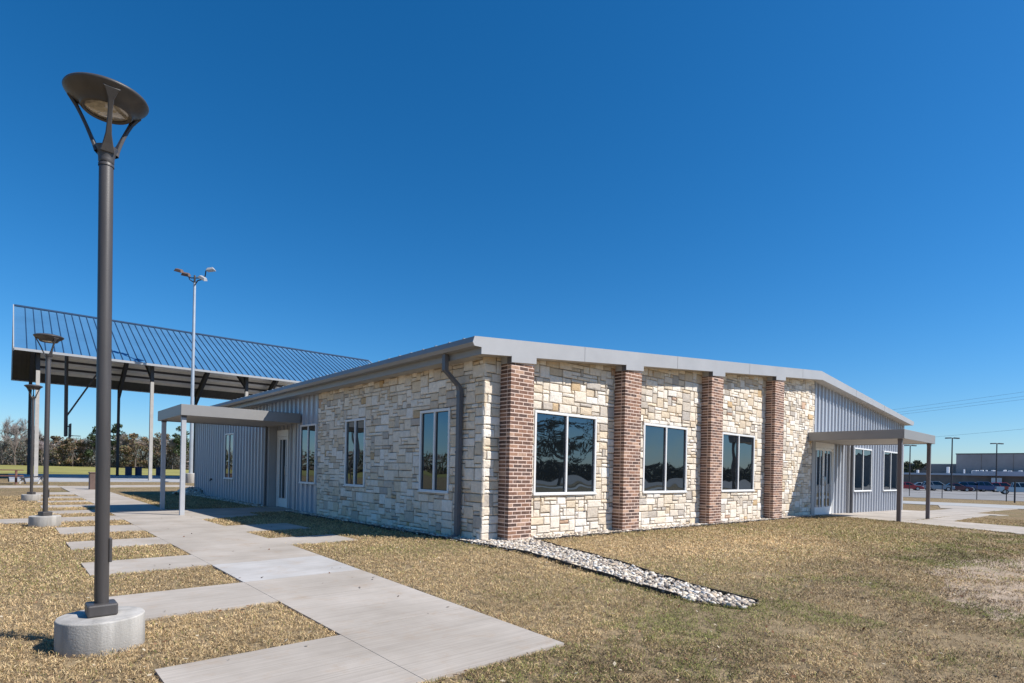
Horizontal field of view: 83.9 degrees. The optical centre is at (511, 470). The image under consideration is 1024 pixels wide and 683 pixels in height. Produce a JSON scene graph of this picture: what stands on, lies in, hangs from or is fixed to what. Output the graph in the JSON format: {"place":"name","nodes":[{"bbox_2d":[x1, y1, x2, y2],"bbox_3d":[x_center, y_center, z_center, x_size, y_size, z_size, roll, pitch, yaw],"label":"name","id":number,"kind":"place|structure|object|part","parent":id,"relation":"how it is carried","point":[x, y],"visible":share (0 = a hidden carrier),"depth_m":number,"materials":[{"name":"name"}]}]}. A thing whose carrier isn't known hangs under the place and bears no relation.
{"place":"outdoors","nodes":[
{"label":"outdoors","id":0,"kind":"place"},
{"bbox_2d":[0,465,188,475],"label":"field","id":1,"kind":"structure","parent":0,"point":[76,470],"depth_m":82.55,"materials":[{"name":"green plant"}]},
{"bbox_2d":[0,416,27,464],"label":"bare tree","id":2,"kind":"object","parent":1,"relation":"on","point":[6,426],"visible":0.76,"depth_m":144.60,"materials":[{"name":"grey plant"}]},
{"bbox_2d":[0,419,39,464],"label":"bare tree","id":3,"kind":"object","parent":1,"relation":"on","point":[14,432],"visible":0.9,"depth_m":143.19,"materials":[{"name":"grey plant"}]},
{"bbox_2d":[24,429,43,464],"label":"bare tree","id":4,"kind":"object","parent":1,"relation":"on","point":[26,440],"visible":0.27,"depth_m":145.98,"materials":[{"name":"grey plant"}]},
{"bbox_2d":[38,440,49,465],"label":"bare tree","id":5,"kind":"object","parent":1,"relation":"on","point":[41,446],"visible":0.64,"depth_m":142.07,"materials":[{"name":"grey plant"}]},
{"bbox_2d":[38,435,64,465],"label":"brown tree","id":6,"kind":"object","parent":1,"relation":"on","point":[56,439],"visible":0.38,"depth_m":148.59,"materials":[{"name":"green plant"}]},
{"bbox_2d":[49,440,68,465],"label":"bare tree","id":7,"kind":"object","parent":1,"relation":"on","point":[57,443],"visible":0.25,"depth_m":143.92,"materials":[{"name":"grey plant"}]},
{"bbox_2d":[53,437,85,466],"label":"brown tree","id":8,"kind":"object","parent":1,"relation":"on","point":[69,446],"visible":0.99,"depth_m":142.72,"materials":[{"name":"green plant"}]},
{"bbox_2d":[79,439,95,465],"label":"bare tree","id":9,"kind":"object","parent":1,"relation":"on","point":[86,442],"visible":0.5,"depth_m":145.69,"materials":[{"name":"brown plant"}]},
{"bbox_2d":[85,426,95,456],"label":"pine tree","id":10,"kind":"object","parent":1,"relation":"on","point":[90,452],"visible":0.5,"depth_m":144.40,"materials":[{"name":"green plant"}]},
{"bbox_2d":[0,434,188,469],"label":"undergrowth","id":11,"kind":"object","parent":1,"relation":"on","point":[20,453],"visible":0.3,"depth_m":146.66,"materials":[{"name":"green plant"}]},
{"bbox_2d":[111,423,129,455],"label":"pine tree","id":12,"kind":"object","parent":1,"relation":"on","point":[113,431],"visible":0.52,"depth_m":146.39,"materials":[{"name":"green plant"}]},
{"bbox_2d":[119,432,138,466],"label":"bare tree","id":13,"kind":"object","parent":1,"relation":"on","point":[122,442],"visible":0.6,"depth_m":142.88,"materials":[{"name":"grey plant"}]},
{"bbox_2d":[119,433,148,467],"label":"brown tree","id":14,"kind":"object","parent":1,"relation":"on","point":[128,449],"visible":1,"depth_m":142.24,"materials":[{"name":"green plant"}]},
{"bbox_2d":[135,440,148,463],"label":"bare tree","id":15,"kind":"object","parent":1,"relation":"on","point":[146,444],"visible":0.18,"depth_m":149.02,"materials":[{"name":"brown plant"}]},
{"bbox_2d":[146,432,176,465],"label":"brown tree","id":16,"kind":"object","parent":1,"relation":"on","point":[167,446],"visible":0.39,"depth_m":146.51,"materials":[{"name":"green plant"}]},
{"bbox_2d":[166,438,177,468],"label":"bare tree","id":17,"kind":"object","parent":1,"relation":"on","point":[172,445],"visible":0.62,"depth_m":142.99,"materials":[{"name":"grey plant"}]},
{"bbox_2d":[171,426,189,455],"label":"pine tree","id":18,"kind":"object","parent":1,"relation":"on","point":[177,438],"visible":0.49,"depth_m":141.28,"materials":[{"name":"green plant"}]},
{"bbox_2d":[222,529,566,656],"bbox_3d":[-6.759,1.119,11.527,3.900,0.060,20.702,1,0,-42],"label":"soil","id":19,"kind":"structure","parent":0,"point":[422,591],"depth_m":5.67,"materials":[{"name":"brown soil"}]},
{"bbox_2d":[0,461,1023,521],"bbox_3d":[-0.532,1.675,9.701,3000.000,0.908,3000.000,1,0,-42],"label":"ground","id":20,"kind":"structure","parent":0,"point":[1016,514],"depth_m":28.84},
{"bbox_2d":[0,469,23,484],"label":"picnic table","id":21,"kind":"object","parent":20,"relation":"on","point":[15,475],"visible":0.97,"depth_m":30.36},
{"bbox_2d":[19,475,42,483],"bbox_3d":[-26.558,0.515,31.507,1.113,0.501,0.400,1,0,-42],"label":"bench","id":22,"kind":"object","parent":20,"relation":"on","point":[23,479],"visible":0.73,"depth_m":31.38,"materials":[{"name":"metal"}]},
{"bbox_2d":[21,384,42,500],"bbox_3d":[-15.318,-0.834,18.191,0.494,3.819,0.494,1,0,-9],"label":"lamp post","id":23,"kind":"object","parent":20,"relation":"on","point":[31,495],"visible":0.94,"depth_m":18.15,"materials":[{"name":"grey metal"}]},
{"bbox_2d":[28,333,63,527],"bbox_3d":[-8.986,-0.725,11.003,0.494,3.819,0.494,1,0,20],"label":"lamp post","id":24,"kind":"object","parent":20,"relation":"on","point":[45,517],"visible":0.97,"depth_m":10.96,"materials":[{"name":"grey metal"}]},
{"bbox_2d":[8,474,179,481],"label":"shed slab","id":25,"kind":"structure","parent":20,"relation":"on","point":[78,478],"depth_m":42.12,"materials":[{"name":"grey concrete"}]},
{"bbox_2d":[125,467,131,475],"bbox_3d":[-35.268,0.066,52.389,0.570,0.800,0.570,1,0,-42],"label":"drum bin","id":26,"kind":"object","parent":25,"relation":"on","point":[128,471],"visible":1,"depth_m":52.16,"materials":[{"name":"blue paint"}]},
{"bbox_2d":[135,467,141,475],"bbox_3d":[-34.718,0.077,52.944,0.570,0.800,0.570,1,0,-42],"label":"drum bin","id":27,"kind":"object","parent":25,"relation":"on","point":[138,471],"visible":1,"depth_m":52.72,"materials":[{"name":"blue paint"}]},
{"bbox_2d":[156,467,160,475],"bbox_3d":[-33.613,0.100,54.260,0.570,0.800,0.570,1,0,-42],"label":"drum bin","id":28,"kind":"object","parent":25,"relation":"on","point":[158,470],"visible":0.73,"depth_m":54.01,"materials":[{"name":"blue paint"}]},
{"bbox_2d":[11,304,371,479],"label":"open shed","id":29,"kind":"structure","parent":25,"relation":"on","point":[151,360],"depth_m":47.38,"materials":[{"name":"metal"}]},
{"bbox_2d":[64,356,95,437],"bbox_3d":[-33.861,-6.987,44.617,2.371,8.900,1.672,1,0,-66],"label":"basketball goal","id":30,"kind":"object","parent":29,"relation":"hanging from","point":[67,429],"visible":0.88,"depth_m":43.50,"materials":[{"name":"metal"}]},
{"bbox_2d":[54,72,148,657],"bbox_3d":[-2.729,-0.636,3.809,0.494,3.819,0.494,1,0,-42],"label":"lamp post","id":31,"kind":"object","parent":20,"relation":"on","point":[103,622],"visible":0.96,"depth_m":3.77,"materials":[{"name":"metal"}]},
{"bbox_2d":[174,267,215,482],"bbox_3d":[-21.782,-6.462,38.731,2.728,14.794,0.930,1,0,8],"label":"floodlight pole","id":32,"kind":"object","parent":20,"relation":"on","point":[189,477],"visible":0.88,"depth_m":38.76,"materials":[{"name":"metal"}]},
{"bbox_2d":[0,485,563,682],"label":"walkway","id":33,"kind":"structure","parent":20,"relation":"on","point":[384,633],"depth_m":4.85,"materials":[{"name":"concrete"}]},
{"bbox_2d":[88,472,94,488],"bbox_3d":[-19.323,0.483,26.430,0.520,0.820,0.520,1,0,-42],"label":"trash bin","id":34,"kind":"object","parent":33,"relation":"on","point":[91,480],"visible":0.39,"depth_m":26.16,"materials":[{"name":"brown metal"}]},
{"bbox_2d":[212,555,359,581],"bbox_3d":[-2.690,1.205,6.826,1.373,0.100,1.294,1,0,-42],"label":"walkway patch","id":35,"kind":"object","parent":33,"relation":"on","point":[249,571],"visible":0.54,"depth_m":6.74,"materials":[{"name":"concrete"}]},
{"bbox_2d":[197,496,752,608],"bbox_3d":[-0.611,1.254,19.442,15.090,0.080,24.920,1,0,-42],"label":"gravel base","id":36,"kind":"object","parent":20,"relation":"on","point":[666,588],"visible":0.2,"depth_m":5.45,"materials":[{"name":"gravel"}]},
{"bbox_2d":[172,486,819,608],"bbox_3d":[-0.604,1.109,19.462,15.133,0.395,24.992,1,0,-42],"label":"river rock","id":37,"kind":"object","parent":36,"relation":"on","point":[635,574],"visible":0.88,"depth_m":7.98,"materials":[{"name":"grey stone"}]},
{"bbox_2d":[0,494,1023,682],"bbox_3d":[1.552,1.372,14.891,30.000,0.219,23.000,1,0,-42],"label":"thatch","id":38,"kind":"object","parent":20,"relation":"on","point":[962,637],"depth_m":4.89,"materials":[{"name":"beige plant"}]},
{"bbox_2d":[285,511,677,598],"bbox_3d":[-2.092,1.205,10.823,0.607,0.145,12.826,1,0,-38],"label":"landscape edging","id":39,"kind":"object","parent":38,"relation":"on","point":[619,579],"visible":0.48,"depth_m":7.69,"materials":[{"name":"black metal"}]},
{"bbox_2d":[0,524,1023,682],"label":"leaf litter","id":40,"kind":"object","parent":38,"relation":"on","point":[766,626],"visible":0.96,"depth_m":4.95,"materials":[{"name":"brown plant"}]},
{"bbox_2d":[534,515,820,602],"bbox_3d":[4.517,1.355,13.043,3.971,0.176,15.354,1,0,30],"label":"landscape edging","id":41,"kind":"object","parent":38,"relation":"on","point":[667,576],"visible":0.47,"depth_m":10.09,"materials":[{"name":"black metal"}]},
{"bbox_2d":[923,557,1023,620],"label":"bare dirt","id":42,"kind":"structure","parent":38,"relation":"on","point":[994,595],"depth_m":6.64,"materials":[{"name":"brown soil"}]},
{"bbox_2d":[158,336,934,540],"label":"office building","id":43,"kind":"structure","parent":20,"relation":"on","point":[480,437],"depth_m":13.17,"materials":[{"name":"stone"}]},
{"bbox_2d":[223,433,233,478],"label":"window","id":44,"kind":"structure","parent":43,"relation":"in","point":[229,437],"depth_m":20.66,"materials":[{"name":"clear glass"}]},
{"bbox_2d":[276,429,289,507],"bbox_3d":[-6.996,-0.054,17.384,0.129,2.360,0.920,1,0,-42],"label":"door","id":45,"kind":"structure","parent":43,"relation":"in","point":[281,434],"depth_m":17.42,"materials":[{"name":"white glass"}]},
{"bbox_2d":[298,423,316,484],"bbox_3d":[-5.469,-0.439,15.299,0.107,1.601,1.079,1,0,-42],"label":"window","id":46,"kind":"structure","parent":43,"relation":"in","point":[308,432],"depth_m":15.27,"materials":[{"name":"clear glass"}]},
{"bbox_2d":[343,418,366,486],"bbox_3d":[-3.659,-0.412,13.272,0.086,1.581,1.033,1,0,-42],"label":"window","id":47,"kind":"structure","parent":43,"relation":"in","point":[355,429],"depth_m":13.26,"materials":[{"name":"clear glass"}]},
{"bbox_2d":[417,408,451,493],"bbox_3d":[-1.474,-0.367,10.813,0.086,1.581,1.031,1,0,-42],"label":"window","id":48,"kind":"structure","parent":43,"relation":"in","point":[434,438],"depth_m":10.80,"materials":[{"name":"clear glass"}]},
{"bbox_2d":[532,410,596,495],"bbox_3d":[1.057,-0.315,11.080,1.783,1.581,0.086,1,0,-42],"label":"window","id":49,"kind":"structure","parent":43,"relation":"in","point":[564,446],"depth_m":11.05,"materials":[{"name":"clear glass"}]},
{"bbox_2d":[641,423,687,492],"bbox_3d":[3.595,-0.263,13.336,1.813,1.581,0.086,1,0,-42],"label":"window","id":50,"kind":"structure","parent":43,"relation":"in","point":[664,460],"depth_m":13.31,"materials":[{"name":"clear glass"}]},
{"bbox_2d":[721,432,754,491],"bbox_3d":[6.223,-0.209,15.672,1.873,1.581,0.086,1,0,-42],"label":"window","id":51,"kind":"structure","parent":43,"relation":"in","point":[738,450],"depth_m":15.66,"materials":[{"name":"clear glass"}]},
{"bbox_2d":[814,442,833,514],"bbox_3d":[10.894,0.284,19.927,1.780,2.540,0.129,1,0,-42],"label":"door","id":52,"kind":"structure","parent":43,"relation":"in","point":[823,447],"depth_m":19.97,"materials":[{"name":"white glass"}]},
{"bbox_2d":[853,447,871,491],"bbox_3d":[13.760,-0.016,22.362,2.054,1.686,0.107,1,0,-42],"label":"window","id":53,"kind":"structure","parent":43,"relation":"in","point":[862,457],"depth_m":22.33,"materials":[{"name":"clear glass"}]},
{"bbox_2d":[883,451,897,490],"bbox_3d":[16.417,0.037,24.723,2.024,1.708,0.107,1,0,-42],"label":"window","id":54,"kind":"structure","parent":43,"relation":"in","point":[889,458],"depth_m":24.67,"materials":[{"name":"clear glass"}]},
{"bbox_2d":[904,460,931,472],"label":"oak tree","id":55,"kind":"object","parent":20,"relation":"on","point":[918,463],"visible":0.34,"depth_m":132.12,"materials":[{"name":"green plant"}]},
{"bbox_2d":[903,453,1023,490],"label":"warehouse","id":56,"kind":"structure","parent":20,"relation":"on","point":[974,467],"depth_m":119.47,"materials":[{"name":"metal"}]},
{"bbox_2d":[903,489,1023,500],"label":"parking lot","id":57,"kind":"structure","parent":20,"relation":"on","point":[981,495],"depth_m":78.25,"materials":[{"name":"concrete"}]},
{"bbox_2d":[904,445,916,481],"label":"parking light","id":58,"kind":"object","parent":57,"relation":"on","point":[910,458],"visible":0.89,"depth_m":112.95,"materials":[{"name":"metal"}]},
{"bbox_2d":[903,482,923,490],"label":"parked car","id":59,"kind":"object","parent":57,"relation":"on","point":[906,486],"visible":0.52,"depth_m":103.06,"materials":[{"name":"red paint"}]},
{"bbox_2d":[921,481,954,490],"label":"parked car","id":60,"kind":"object","parent":57,"relation":"on","point":[936,484],"visible":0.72,"depth_m":103.31,"materials":[{"name":"grey paint"}]},
{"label":"window glass","id":61,"kind":"part","parent":60,"relation":"part of","materials":[{"name":"blue glass"}]},
{"bbox_2d":[945,437,959,491],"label":"parking light","id":62,"kind":"object","parent":57,"relation":"on","point":[951,459],"visible":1,"depth_m":99.87,"materials":[{"name":"metal"}]},
{"bbox_2d":[943,483,973,491],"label":"parked car","id":63,"kind":"object","parent":57,"relation":"on","point":[961,487],"visible":0.71,"depth_m":102.05,"materials":[{"name":"red paint"}]},
{"bbox_2d":[958,482,985,491],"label":"parked car","id":64,"kind":"object","parent":57,"relation":"on","point":[967,483],"visible":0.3,"depth_m":105.65,"materials":[{"name":"blue paint"}]},
{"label":"window glass","id":65,"kind":"part","parent":64,"relation":"part of","materials":[{"name":"blue glass"}]},
{"bbox_2d":[964,482,1000,491],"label":"pickup truck","id":66,"kind":"object","parent":57,"relation":"on","point":[986,486],"visible":0.66,"depth_m":103.31,"materials":[{"name":"blue paint"}]},
{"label":"window glass","id":67,"kind":"part","parent":66,"relation":"part of","materials":[{"name":"blue glass"}]},
{"bbox_2d":[990,443,1003,481],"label":"parking light","id":68,"kind":"object","parent":57,"relation":"on","point":[996,460],"visible":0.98,"depth_m":109.23,"materials":[{"name":"metal"}]},
{"bbox_2d":[994,483,1023,493],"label":"pickup truck","id":69,"kind":"object","parent":57,"relation":"on","point":[1019,487],"visible":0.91,"depth_m":85.78,"materials":[{"name":"white paint"}]},
{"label":"window glass","id":70,"kind":"part","parent":69,"relation":"part of","materials":[{"name":"blue glass"}]},
{"bbox_2d":[909,481,1023,502],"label":"wire fence","id":71,"kind":"object","parent":20,"relation":"on","point":[1006,487],"visible":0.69,"depth_m":54.37,"materials":[{"name":"black metal"}]},
{"bbox_2d":[0,0,1023,463],"label":"sky","id":72,"kind":"structure","parent":0,"point":[835,188],"materials":[{"name":"blue"}]},
{"bbox_2d":[818,505,1023,534],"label":"plaza","id":73,"kind":"structure","parent":0,"point":[953,513],"depth_m":20.16,"materials":[{"name":"concrete"}]},
{"bbox_2d":[903,501,1023,508],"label":"road","id":74,"kind":"structure","parent":0,"point":[970,504],"depth_m":37.45,"materials":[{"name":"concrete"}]},
{"bbox_2d":[991,482,1010,486],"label":"parked car","id":75,"kind":"object","parent":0,"point":[1002,484],"visible":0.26,"depth_m":106.69,"materials":[{"name":"grey paint"}]},
{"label":"window glass","id":76,"kind":"part","parent":75,"relation":"part of","materials":[{"name":"blue glass"}]}
]}

